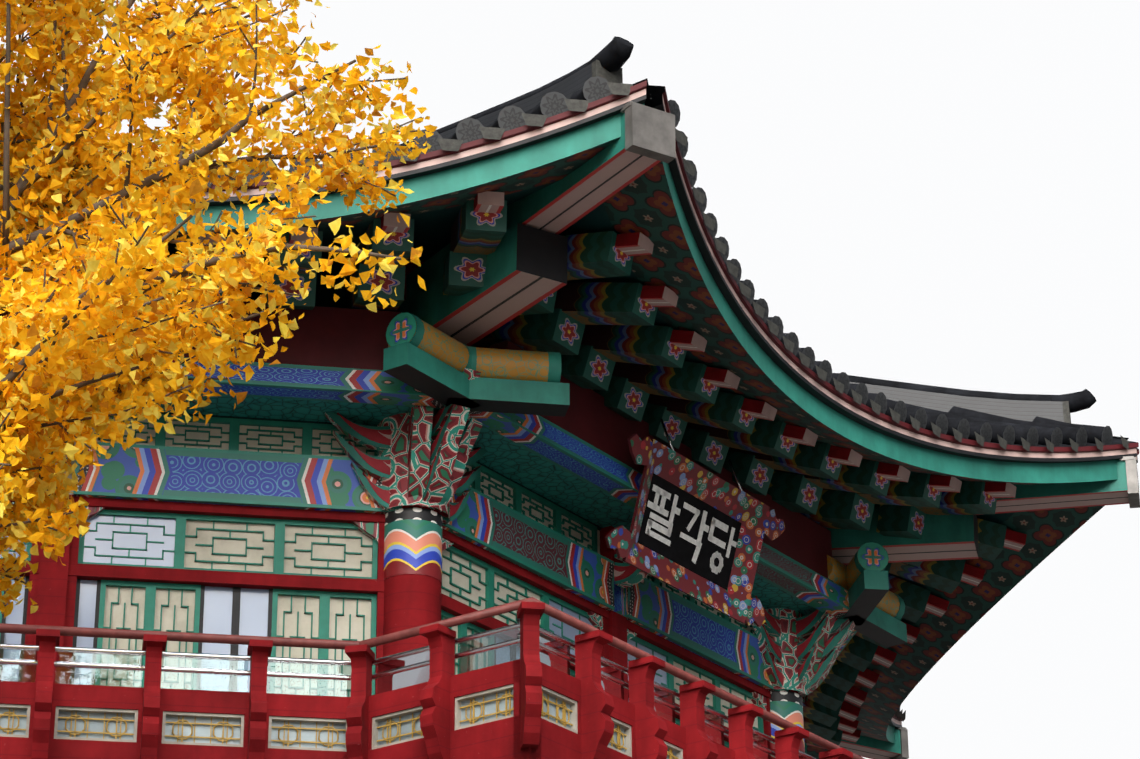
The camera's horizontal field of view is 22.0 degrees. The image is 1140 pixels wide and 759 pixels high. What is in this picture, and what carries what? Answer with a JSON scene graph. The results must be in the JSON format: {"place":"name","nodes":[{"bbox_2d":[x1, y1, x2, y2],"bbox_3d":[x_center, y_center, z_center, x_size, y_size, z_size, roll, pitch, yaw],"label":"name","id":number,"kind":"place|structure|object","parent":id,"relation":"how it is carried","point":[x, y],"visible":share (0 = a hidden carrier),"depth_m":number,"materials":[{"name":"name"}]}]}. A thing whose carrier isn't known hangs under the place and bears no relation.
{"place":"outdoors","nodes":[
{"label":"outdoors","id":0,"kind":"place"},
{"bbox_2d":[0,0,436,617],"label":"ginkgo","id":1,"kind":"object","parent":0,"point":[74,354],"depth_m":15.42,"materials":[{"name":"yellow plant"}]},
{"bbox_2d":[0,0,1139,758],"label":"sky","id":2,"kind":"structure","parent":0,"point":[940,193],"materials":[{"name":"white"}]},
{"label":"lower storeys","id":3,"kind":"object","parent":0,"visible":0},
{"bbox_2d":[0,262,804,758],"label":"walls","id":4,"kind":"structure","parent":3,"relation":"on","point":[228,526],"depth_m":23.20,"materials":[{"name":"paint"}]},
{"bbox_2d":[0,597,864,758],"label":"balcony","id":5,"kind":"structure","parent":4,"relation":"attached to","point":[536,700],"depth_m":21.41,"materials":[{"name":"red paint"}]},
{"bbox_2d":[12,368,854,710],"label":"brackets","id":6,"kind":"object","parent":4,"relation":"attached to","point":[424,456],"visible":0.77,"depth_m":23.49,"materials":[{"name":"paint"}]},
{"bbox_2d":[0,101,1139,758],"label":"roof eaves","id":7,"kind":"object","parent":4,"relation":"on","point":[568,391],"visible":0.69,"depth_m":24.18,"materials":[{"name":"green paint"}]},
{"bbox_2d":[19,36,1138,758],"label":"roof","id":8,"kind":"structure","parent":7,"relation":"on","point":[535,140],"depth_m":23.94,"materials":[{"name":"tile"}]},
{"bbox_2d":[605,419,784,626],"bbox_3d":[1.094,1.170,25.400,0.376,1.406,2.500,-17,-29,31],"label":"name plaque","id":9,"kind":"object","parent":7,"relation":"hanging from","point":[697,532],"visible":1,"depth_m":25.38,"materials":[{"name":"paint"}]}
]}

